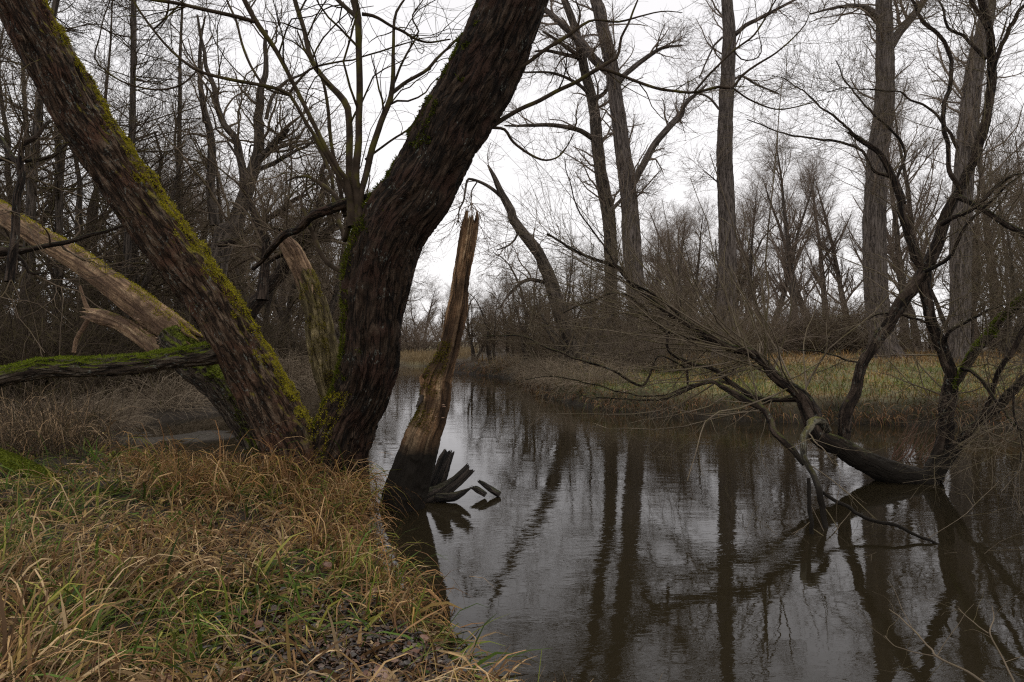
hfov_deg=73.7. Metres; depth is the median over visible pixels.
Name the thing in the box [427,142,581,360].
dead tree
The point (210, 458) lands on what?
grass tuft
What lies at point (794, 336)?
hedge shrub
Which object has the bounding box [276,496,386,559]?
grass tuft
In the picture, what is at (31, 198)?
larch tree
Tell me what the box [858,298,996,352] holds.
hedge shrub
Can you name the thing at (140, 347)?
thicket shrub
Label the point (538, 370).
bank bramble
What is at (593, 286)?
distant tree
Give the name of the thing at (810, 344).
hedge shrub
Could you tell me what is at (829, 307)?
hedge shrub
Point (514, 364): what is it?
bank bramble
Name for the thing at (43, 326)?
thicket shrub
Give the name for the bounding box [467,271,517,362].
bare tree
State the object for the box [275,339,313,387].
bank bramble
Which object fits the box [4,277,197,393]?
thicket shrub
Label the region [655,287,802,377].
willow shrub
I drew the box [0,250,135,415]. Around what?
thicket shrub
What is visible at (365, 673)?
oak leaf
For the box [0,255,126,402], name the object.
thicket shrub
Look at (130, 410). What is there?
bank bramble
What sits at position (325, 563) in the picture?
oak leaf
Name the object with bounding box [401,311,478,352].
distant shrub
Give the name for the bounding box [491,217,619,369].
bare tree
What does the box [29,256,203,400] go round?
thicket shrub
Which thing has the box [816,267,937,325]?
hedge shrub
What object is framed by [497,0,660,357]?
poplar tree
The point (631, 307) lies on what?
bare tree
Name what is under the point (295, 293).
bare tree
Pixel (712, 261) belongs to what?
bare tree
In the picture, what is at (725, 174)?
poplar tree
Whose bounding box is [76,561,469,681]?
leaf litter
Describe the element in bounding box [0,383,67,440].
reed clump
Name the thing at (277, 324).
thicket shrub
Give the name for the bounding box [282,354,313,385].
bank bramble
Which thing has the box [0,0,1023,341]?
sky
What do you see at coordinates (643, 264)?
distant tree
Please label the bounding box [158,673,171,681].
oak leaf
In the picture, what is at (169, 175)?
distant tree
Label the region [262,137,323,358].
bare tree
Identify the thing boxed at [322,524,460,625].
grass tuft
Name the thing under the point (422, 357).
bank grass
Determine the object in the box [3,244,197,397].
thicket shrub
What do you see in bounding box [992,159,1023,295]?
bare tree
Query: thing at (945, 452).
fallen willow
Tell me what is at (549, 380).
bank bramble
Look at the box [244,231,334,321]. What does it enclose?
distant tree
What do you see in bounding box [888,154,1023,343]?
bare tree
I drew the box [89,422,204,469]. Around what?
grass tuft
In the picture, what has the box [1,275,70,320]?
thicket shrub
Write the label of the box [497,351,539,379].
bank bramble
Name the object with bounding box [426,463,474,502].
driftwood
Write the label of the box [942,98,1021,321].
bare tree
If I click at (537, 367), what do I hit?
bank bramble
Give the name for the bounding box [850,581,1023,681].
bare branch
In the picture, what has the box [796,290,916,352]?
hedge shrub
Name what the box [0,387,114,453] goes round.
reed clump
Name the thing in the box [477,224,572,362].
bare tree
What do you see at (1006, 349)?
bare tree
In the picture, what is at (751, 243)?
bare tree
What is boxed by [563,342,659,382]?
bank bramble
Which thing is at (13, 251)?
crooked tree
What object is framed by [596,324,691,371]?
willow shrub
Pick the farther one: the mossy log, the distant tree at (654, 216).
the distant tree at (654, 216)
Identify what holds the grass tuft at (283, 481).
on the ground at (212, 436)
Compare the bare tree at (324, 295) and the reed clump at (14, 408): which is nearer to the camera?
the reed clump at (14, 408)
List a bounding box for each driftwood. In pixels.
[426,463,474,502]
[430,449,454,486]
[471,480,500,496]
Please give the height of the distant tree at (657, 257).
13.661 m
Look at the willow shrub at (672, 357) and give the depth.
24.33 m
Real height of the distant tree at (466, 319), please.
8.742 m
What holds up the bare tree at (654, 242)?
on the ground at (212, 436)
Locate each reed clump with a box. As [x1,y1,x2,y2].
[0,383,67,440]
[0,383,146,455]
[0,386,144,455]
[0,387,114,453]
[0,388,116,456]
[0,393,103,438]
[0,399,102,451]
[10,381,136,445]
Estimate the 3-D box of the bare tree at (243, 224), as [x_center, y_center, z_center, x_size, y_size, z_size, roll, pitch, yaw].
[-13.985,-4.452,34.390,8.714,12.433,8.400,0,0,-40]
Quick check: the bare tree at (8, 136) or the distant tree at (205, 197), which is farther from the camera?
the distant tree at (205, 197)
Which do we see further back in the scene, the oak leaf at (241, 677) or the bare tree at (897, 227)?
the bare tree at (897, 227)
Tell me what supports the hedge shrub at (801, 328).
on the ground at (212, 436)
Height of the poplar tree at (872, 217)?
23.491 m
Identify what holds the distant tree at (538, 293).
on the ground at (212, 436)
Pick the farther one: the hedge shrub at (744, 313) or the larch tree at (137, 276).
the hedge shrub at (744, 313)
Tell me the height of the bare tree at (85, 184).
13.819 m
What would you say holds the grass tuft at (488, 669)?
on the ground at (212, 436)
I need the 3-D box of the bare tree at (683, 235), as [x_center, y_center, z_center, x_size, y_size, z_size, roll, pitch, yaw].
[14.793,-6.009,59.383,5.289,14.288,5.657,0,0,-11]
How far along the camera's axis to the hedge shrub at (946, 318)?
56.79 m
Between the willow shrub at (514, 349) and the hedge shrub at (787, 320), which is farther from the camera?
the hedge shrub at (787, 320)
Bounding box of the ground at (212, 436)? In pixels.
[0,342,1023,681]
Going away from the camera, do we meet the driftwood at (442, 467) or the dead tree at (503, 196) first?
the driftwood at (442, 467)
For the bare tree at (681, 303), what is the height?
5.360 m
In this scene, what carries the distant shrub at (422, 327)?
on the ground at (212, 436)
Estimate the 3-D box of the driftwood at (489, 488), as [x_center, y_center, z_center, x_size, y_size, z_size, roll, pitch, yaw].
[-0.293,1.616,7.442,0.354,0.182,0.154,0,0,0]
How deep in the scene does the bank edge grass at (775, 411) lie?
14.94 m
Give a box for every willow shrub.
[498,323,536,358]
[500,316,593,366]
[504,322,544,360]
[506,323,561,361]
[524,334,597,363]
[579,323,623,364]
[580,284,695,371]
[587,301,663,359]
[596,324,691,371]
[606,314,714,372]
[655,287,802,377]
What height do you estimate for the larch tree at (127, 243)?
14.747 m
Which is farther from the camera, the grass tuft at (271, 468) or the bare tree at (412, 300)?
the bare tree at (412, 300)
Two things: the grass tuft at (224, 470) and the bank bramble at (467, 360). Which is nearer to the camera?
the grass tuft at (224, 470)
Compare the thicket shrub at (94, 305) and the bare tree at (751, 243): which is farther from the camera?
the bare tree at (751, 243)
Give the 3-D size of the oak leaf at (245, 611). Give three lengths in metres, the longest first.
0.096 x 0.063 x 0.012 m
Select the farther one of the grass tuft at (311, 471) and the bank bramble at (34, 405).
the bank bramble at (34, 405)
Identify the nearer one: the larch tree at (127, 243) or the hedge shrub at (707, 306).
the larch tree at (127, 243)
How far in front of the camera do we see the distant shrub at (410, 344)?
63.58 m
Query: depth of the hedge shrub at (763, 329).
40.17 m
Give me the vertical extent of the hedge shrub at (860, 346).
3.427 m
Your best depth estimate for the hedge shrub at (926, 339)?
51.22 m
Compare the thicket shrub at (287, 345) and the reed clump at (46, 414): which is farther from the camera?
the thicket shrub at (287, 345)
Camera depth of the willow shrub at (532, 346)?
33.07 m
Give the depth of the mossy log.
7.02 m
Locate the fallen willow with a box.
[429,0,1023,555]
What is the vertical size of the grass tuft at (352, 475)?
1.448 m
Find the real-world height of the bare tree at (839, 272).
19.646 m
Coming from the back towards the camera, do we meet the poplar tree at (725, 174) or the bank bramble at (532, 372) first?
the poplar tree at (725, 174)
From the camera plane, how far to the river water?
5.59 m
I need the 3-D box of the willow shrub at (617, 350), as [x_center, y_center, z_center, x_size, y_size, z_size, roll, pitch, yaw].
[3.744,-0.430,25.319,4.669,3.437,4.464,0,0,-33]
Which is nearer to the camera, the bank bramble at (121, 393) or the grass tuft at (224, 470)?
the grass tuft at (224, 470)
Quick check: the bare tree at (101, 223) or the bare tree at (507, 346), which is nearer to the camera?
the bare tree at (101, 223)
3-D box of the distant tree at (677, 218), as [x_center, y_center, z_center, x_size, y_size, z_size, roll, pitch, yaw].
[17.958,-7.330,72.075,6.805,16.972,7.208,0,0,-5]
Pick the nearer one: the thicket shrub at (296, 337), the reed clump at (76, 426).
the reed clump at (76, 426)
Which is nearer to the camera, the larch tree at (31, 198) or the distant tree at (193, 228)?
the larch tree at (31, 198)
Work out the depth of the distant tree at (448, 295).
88.22 m
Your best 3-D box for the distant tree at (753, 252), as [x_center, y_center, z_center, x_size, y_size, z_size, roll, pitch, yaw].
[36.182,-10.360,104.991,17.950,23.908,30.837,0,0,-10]
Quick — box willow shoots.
[891,417,935,460]
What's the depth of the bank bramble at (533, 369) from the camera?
25.20 m
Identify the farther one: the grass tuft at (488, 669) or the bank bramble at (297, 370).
the bank bramble at (297, 370)
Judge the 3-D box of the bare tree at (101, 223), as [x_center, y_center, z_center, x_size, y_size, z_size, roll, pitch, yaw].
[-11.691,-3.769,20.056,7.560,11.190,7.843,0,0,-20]
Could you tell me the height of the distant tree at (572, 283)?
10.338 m
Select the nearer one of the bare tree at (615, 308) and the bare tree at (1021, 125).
the bare tree at (615, 308)
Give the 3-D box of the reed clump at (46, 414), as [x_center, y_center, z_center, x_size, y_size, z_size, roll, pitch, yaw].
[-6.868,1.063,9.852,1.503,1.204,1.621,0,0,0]
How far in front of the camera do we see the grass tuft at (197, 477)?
6.47 m
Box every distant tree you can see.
[68,142,248,269]
[97,145,255,303]
[114,112,230,301]
[139,208,333,329]
[140,185,296,291]
[141,157,196,221]
[187,165,256,276]
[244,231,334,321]
[401,289,439,351]
[413,272,444,335]
[425,286,450,333]
[437,282,450,326]
[440,295,479,336]
[473,285,501,332]
[483,284,500,316]
[499,274,518,313]
[522,267,562,324]
[537,264,623,316]
[557,251,579,314]
[572,225,682,317]
[574,263,627,310]
[576,256,603,312]
[601,234,624,300]
[620,198,740,306]
[622,221,712,313]
[640,191,706,312]
[642,221,676,287]
[652,201,710,294]
[680,186,779,314]
[693,197,818,324]
[712,191,782,312]
[713,189,780,305]
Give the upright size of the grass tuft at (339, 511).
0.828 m
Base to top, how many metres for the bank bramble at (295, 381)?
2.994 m
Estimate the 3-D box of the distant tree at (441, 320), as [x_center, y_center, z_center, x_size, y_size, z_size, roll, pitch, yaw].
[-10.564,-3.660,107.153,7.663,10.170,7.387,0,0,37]
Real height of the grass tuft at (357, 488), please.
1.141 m
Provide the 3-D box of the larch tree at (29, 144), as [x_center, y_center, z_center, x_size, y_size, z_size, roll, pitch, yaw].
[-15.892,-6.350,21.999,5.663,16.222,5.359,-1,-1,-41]
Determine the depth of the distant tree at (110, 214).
90.82 m
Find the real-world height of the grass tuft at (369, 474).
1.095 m
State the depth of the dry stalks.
9.21 m
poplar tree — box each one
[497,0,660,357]
[537,0,736,361]
[649,0,861,358]
[776,0,942,357]
[903,0,1023,361]
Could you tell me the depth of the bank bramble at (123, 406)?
13.65 m
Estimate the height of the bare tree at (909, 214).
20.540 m
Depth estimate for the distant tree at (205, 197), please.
65.47 m
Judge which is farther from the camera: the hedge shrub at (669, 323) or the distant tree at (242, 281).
the distant tree at (242, 281)
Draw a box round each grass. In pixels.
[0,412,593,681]
[0,431,566,681]
[400,345,477,365]
[455,360,1023,428]
[473,347,1023,425]
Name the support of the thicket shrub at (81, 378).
on the ground at (212, 436)
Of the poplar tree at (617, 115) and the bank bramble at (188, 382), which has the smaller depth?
the bank bramble at (188, 382)
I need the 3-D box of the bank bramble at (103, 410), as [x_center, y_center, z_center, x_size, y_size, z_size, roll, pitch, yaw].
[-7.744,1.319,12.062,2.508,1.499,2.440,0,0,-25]
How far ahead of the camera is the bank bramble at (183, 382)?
18.01 m
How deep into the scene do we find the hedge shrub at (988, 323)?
45.39 m
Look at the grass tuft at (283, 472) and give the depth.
6.91 m
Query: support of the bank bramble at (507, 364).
on the ground at (212, 436)
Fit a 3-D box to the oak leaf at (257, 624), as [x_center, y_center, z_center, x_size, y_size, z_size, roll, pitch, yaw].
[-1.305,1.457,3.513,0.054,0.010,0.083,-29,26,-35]
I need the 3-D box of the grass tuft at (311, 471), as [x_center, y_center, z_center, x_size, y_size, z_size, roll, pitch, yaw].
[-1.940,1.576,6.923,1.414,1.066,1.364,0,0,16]
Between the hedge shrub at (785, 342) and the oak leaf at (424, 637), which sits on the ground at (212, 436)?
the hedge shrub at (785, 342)
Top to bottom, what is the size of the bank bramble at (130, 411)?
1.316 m
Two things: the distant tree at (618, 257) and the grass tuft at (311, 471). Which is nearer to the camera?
the grass tuft at (311, 471)
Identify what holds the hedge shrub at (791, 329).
on the ground at (212, 436)
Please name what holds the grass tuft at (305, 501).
on the ground at (212, 436)
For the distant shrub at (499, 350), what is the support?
on the ground at (212, 436)
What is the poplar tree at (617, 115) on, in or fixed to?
on the ground at (212, 436)
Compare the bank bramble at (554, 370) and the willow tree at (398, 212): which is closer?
the willow tree at (398, 212)
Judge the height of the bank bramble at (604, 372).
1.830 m
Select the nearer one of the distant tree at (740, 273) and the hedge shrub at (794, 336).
the hedge shrub at (794, 336)
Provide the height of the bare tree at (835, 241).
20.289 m
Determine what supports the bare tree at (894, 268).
on the ground at (212, 436)
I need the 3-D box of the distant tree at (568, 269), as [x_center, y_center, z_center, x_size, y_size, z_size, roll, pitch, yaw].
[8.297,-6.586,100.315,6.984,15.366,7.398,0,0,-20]
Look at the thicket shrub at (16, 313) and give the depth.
13.80 m
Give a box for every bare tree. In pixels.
[0,0,276,329]
[0,31,194,310]
[0,37,246,344]
[0,41,71,296]
[38,48,343,380]
[147,134,297,318]
[161,98,366,354]
[228,103,425,368]
[243,209,343,336]
[249,178,443,340]
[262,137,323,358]
[461,274,503,359]
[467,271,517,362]
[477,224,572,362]
[483,273,530,357]
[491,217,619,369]
[500,243,624,343]
[501,232,660,373]
[568,255,678,366]
[585,263,679,362]
[630,236,774,369]
[641,214,675,304]
[650,195,702,305]
[666,184,743,314]
[693,209,741,307]
[708,98,833,331]
[734,154,780,320]
[735,143,835,326]
[754,128,843,348]
[776,133,859,306]
[795,152,862,311]
[815,77,951,350]
[836,133,935,321]
[839,142,944,349]
[849,50,959,352]
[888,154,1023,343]
[890,29,1023,352]
[915,142,1023,357]
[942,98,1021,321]
[980,102,1023,284]
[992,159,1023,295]
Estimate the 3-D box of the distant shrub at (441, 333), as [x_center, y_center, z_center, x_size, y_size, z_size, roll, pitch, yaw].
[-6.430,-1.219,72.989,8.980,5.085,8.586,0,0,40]
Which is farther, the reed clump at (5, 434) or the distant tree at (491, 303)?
the distant tree at (491, 303)
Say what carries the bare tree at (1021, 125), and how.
on the ground at (212, 436)
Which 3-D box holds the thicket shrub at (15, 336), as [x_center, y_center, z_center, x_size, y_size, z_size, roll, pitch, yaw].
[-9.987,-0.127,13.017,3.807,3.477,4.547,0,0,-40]
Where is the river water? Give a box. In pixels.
[113,366,1023,681]
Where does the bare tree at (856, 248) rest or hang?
on the ground at (212, 436)
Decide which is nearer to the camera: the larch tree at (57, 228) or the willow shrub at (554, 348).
the larch tree at (57, 228)
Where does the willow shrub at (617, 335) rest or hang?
on the ground at (212, 436)
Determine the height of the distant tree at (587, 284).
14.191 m
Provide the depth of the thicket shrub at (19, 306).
14.62 m
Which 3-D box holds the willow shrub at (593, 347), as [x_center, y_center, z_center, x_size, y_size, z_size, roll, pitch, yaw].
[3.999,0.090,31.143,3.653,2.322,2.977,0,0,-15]
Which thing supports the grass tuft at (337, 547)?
on the ground at (212, 436)
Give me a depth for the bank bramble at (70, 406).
11.71 m
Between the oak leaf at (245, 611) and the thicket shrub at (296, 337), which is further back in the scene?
the thicket shrub at (296, 337)
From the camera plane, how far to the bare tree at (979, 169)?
43.97 m
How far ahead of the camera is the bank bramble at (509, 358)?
34.31 m
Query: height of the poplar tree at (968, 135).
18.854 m
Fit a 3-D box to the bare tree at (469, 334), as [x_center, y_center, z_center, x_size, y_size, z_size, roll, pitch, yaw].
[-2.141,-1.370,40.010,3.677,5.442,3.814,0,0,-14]
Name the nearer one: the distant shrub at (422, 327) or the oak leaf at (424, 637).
the oak leaf at (424, 637)
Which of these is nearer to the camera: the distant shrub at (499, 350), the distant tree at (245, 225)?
the distant shrub at (499, 350)
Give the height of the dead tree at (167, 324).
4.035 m
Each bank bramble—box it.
[0,383,123,434]
[3,375,149,436]
[3,382,131,434]
[5,379,133,433]
[32,380,162,436]
[35,375,144,408]
[51,382,162,435]
[57,386,176,421]
[66,381,159,424]
[73,386,164,433]
[76,371,215,419]
[92,385,145,410]
[96,370,216,415]
[96,389,160,429]
[114,371,205,398]
[160,342,277,395]
[274,352,314,386]
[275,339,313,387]
[276,347,318,394]
[279,344,314,385]
[280,345,315,388]
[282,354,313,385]
[455,347,487,370]
[476,345,522,373]
[484,348,520,370]
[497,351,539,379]
[499,351,533,374]
[505,342,592,392]
[506,348,581,380]
[506,354,584,390]
[509,354,564,389]
[510,350,585,384]
[510,357,562,381]
[528,350,618,397]
[549,347,655,390]
[549,353,641,399]
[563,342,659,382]
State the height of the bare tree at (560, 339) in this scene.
5.539 m
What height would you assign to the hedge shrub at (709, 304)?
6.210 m
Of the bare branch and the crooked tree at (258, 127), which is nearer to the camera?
the bare branch
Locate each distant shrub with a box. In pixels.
[401,302,440,351]
[401,309,477,352]
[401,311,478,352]
[427,311,478,348]
[444,300,520,351]
[464,315,516,351]
[469,308,554,354]
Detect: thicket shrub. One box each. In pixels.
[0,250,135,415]
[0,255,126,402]
[0,260,195,354]
[0,265,108,358]
[0,272,163,414]
[0,274,113,411]
[0,277,68,341]
[0,283,79,397]
[0,284,96,384]
[0,288,72,358]
[1,244,120,403]
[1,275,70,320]
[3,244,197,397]
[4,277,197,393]
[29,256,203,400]
[48,296,205,391]
[131,298,196,388]
[157,266,297,379]
[169,297,301,358]
[246,282,340,370]
[254,299,306,364]
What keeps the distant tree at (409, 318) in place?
on the ground at (212, 436)
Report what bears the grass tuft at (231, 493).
on the ground at (212, 436)
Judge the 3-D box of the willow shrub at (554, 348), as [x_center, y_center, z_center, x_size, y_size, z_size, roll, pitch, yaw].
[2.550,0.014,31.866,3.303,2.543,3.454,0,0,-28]
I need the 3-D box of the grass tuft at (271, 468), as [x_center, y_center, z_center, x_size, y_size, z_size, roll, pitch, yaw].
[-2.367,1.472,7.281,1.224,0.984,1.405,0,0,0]
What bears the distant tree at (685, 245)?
on the ground at (212, 436)
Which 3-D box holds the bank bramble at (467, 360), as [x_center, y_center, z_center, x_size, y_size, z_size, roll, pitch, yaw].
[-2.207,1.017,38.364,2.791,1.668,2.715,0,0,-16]
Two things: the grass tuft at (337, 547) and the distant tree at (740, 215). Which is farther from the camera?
the distant tree at (740, 215)
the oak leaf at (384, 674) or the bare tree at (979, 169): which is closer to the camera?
the oak leaf at (384, 674)
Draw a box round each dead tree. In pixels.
[0,199,261,465]
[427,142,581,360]
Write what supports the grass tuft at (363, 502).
on the ground at (212, 436)
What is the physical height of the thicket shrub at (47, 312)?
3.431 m
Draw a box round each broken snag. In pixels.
[279,230,338,401]
[379,209,478,512]
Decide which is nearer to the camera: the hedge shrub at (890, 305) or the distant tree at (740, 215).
the hedge shrub at (890, 305)
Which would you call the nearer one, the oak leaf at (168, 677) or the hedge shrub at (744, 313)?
the oak leaf at (168, 677)
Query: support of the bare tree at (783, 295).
on the ground at (212, 436)
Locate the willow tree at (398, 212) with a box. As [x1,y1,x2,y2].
[0,0,877,492]
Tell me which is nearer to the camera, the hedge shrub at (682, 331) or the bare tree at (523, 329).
the bare tree at (523, 329)
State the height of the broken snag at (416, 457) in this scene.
3.360 m
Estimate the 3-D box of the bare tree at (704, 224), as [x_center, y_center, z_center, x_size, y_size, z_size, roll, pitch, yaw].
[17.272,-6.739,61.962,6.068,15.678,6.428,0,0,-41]
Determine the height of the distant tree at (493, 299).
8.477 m
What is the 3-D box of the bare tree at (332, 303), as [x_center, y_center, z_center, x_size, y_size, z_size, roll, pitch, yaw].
[-9.385,-4.332,32.939,8.714,12.433,8.400,0,0,44]
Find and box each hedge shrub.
[586,274,750,347]
[617,291,713,354]
[658,283,775,349]
[664,285,786,328]
[672,301,806,354]
[686,283,839,356]
[690,300,816,352]
[716,246,930,353]
[736,281,842,352]
[738,320,822,353]
[741,286,857,325]
[746,272,897,353]
[746,279,865,354]
[770,320,861,352]
[791,303,976,352]
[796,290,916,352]
[801,319,905,352]
[811,285,938,344]
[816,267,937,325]
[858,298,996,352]
[897,314,1014,350]
[915,294,1016,349]
[947,300,1023,349]
[975,316,1023,349]
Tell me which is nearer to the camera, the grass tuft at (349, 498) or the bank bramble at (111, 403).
the grass tuft at (349, 498)
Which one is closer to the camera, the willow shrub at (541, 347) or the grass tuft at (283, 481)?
the grass tuft at (283, 481)
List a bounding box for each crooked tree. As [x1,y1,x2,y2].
[0,53,153,362]
[149,0,377,276]
[173,95,383,320]
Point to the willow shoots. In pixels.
(909, 447)
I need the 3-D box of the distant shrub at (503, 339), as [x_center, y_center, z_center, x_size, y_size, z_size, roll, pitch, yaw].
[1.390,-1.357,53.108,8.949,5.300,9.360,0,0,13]
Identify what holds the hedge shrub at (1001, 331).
on the ground at (212, 436)
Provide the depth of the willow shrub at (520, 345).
36.60 m
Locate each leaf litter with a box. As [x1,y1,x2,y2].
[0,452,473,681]
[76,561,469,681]
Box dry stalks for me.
[0,377,170,460]
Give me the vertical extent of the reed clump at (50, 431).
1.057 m
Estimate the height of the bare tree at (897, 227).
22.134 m
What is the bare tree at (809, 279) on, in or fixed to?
on the ground at (212, 436)
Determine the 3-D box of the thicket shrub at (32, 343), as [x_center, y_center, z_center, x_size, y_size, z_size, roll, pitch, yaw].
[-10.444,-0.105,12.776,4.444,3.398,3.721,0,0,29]
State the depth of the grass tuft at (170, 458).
7.72 m
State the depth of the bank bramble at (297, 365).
25.71 m
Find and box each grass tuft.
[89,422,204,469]
[105,433,243,505]
[111,419,213,476]
[130,438,287,506]
[159,431,263,476]
[167,420,276,489]
[175,457,286,518]
[182,420,307,499]
[235,425,348,499]
[235,436,335,487]
[248,452,369,521]
[249,474,361,525]
[265,449,388,510]
[274,479,398,541]
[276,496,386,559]
[277,481,384,544]
[282,438,393,505]
[282,507,416,593]
[285,456,405,527]
[292,500,421,554]
[297,458,418,520]
[308,448,421,527]
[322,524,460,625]
[325,508,438,566]
[326,531,490,658]
[335,442,387,499]
[430,641,540,681]
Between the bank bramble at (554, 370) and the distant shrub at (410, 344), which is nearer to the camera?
the bank bramble at (554, 370)
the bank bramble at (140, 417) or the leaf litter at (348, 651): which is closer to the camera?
the leaf litter at (348, 651)
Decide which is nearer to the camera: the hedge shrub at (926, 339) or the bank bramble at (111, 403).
the bank bramble at (111, 403)
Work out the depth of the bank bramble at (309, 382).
24.81 m
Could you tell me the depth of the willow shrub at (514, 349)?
37.32 m
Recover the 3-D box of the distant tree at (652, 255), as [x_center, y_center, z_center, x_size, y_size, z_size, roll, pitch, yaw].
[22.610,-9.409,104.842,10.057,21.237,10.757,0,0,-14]
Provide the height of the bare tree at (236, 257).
11.935 m
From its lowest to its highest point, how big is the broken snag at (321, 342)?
3.281 m
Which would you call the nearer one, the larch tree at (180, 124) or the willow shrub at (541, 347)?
the larch tree at (180, 124)
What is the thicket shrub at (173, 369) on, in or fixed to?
on the ground at (212, 436)
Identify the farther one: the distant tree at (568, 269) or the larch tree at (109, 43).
the distant tree at (568, 269)
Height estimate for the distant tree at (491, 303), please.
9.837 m
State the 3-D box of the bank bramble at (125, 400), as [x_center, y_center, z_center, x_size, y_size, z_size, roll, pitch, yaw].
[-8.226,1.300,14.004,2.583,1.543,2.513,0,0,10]
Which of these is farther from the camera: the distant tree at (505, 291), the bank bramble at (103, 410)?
the distant tree at (505, 291)
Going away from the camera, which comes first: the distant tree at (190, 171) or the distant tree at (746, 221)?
the distant tree at (190, 171)
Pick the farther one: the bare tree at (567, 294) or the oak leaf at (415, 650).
the bare tree at (567, 294)
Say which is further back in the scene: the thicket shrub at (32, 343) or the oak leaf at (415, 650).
the thicket shrub at (32, 343)
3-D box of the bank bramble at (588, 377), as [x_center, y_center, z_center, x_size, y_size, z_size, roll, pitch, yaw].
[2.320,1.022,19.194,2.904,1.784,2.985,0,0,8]
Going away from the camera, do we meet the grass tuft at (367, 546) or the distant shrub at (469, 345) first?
the grass tuft at (367, 546)
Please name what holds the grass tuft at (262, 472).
on the ground at (212, 436)
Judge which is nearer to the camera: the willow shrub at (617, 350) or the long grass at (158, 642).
the long grass at (158, 642)
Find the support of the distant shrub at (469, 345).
on the ground at (212, 436)
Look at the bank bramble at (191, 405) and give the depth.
15.84 m
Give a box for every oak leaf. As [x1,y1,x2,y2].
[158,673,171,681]
[235,609,250,616]
[237,669,249,681]
[254,620,263,627]
[322,561,335,566]
[360,669,369,681]
[373,664,388,681]
[409,648,419,652]
[420,634,428,640]
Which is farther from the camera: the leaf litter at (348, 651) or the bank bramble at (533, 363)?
the bank bramble at (533, 363)
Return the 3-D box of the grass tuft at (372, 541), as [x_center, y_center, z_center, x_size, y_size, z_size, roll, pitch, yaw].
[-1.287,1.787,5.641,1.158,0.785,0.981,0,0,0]
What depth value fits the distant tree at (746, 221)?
101.42 m
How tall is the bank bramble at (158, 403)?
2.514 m
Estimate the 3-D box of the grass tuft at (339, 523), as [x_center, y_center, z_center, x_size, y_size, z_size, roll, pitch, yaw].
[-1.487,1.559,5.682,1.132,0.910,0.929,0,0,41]
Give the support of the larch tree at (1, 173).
on the ground at (212, 436)
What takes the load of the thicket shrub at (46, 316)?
on the ground at (212, 436)
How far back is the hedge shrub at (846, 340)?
43.17 m
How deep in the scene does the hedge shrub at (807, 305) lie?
56.49 m
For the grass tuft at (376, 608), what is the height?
0.983 m
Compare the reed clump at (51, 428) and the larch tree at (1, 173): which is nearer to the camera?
the reed clump at (51, 428)
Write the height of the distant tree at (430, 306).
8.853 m
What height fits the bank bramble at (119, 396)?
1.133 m
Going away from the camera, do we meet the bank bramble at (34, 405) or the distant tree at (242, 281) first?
the bank bramble at (34, 405)
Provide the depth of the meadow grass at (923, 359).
18.71 m
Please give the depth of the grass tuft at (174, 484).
6.51 m
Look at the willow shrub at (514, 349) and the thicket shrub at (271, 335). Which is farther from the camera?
the willow shrub at (514, 349)
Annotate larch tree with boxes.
[0,0,153,354]
[0,0,154,341]
[0,3,115,321]
[0,23,79,322]
[27,0,246,391]
[38,0,205,388]
[40,0,163,298]
[95,0,258,380]
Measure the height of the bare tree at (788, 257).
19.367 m
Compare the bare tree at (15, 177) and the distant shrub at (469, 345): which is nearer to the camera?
the bare tree at (15, 177)
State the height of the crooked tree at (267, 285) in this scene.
5.366 m
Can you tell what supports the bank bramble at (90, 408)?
on the ground at (212, 436)

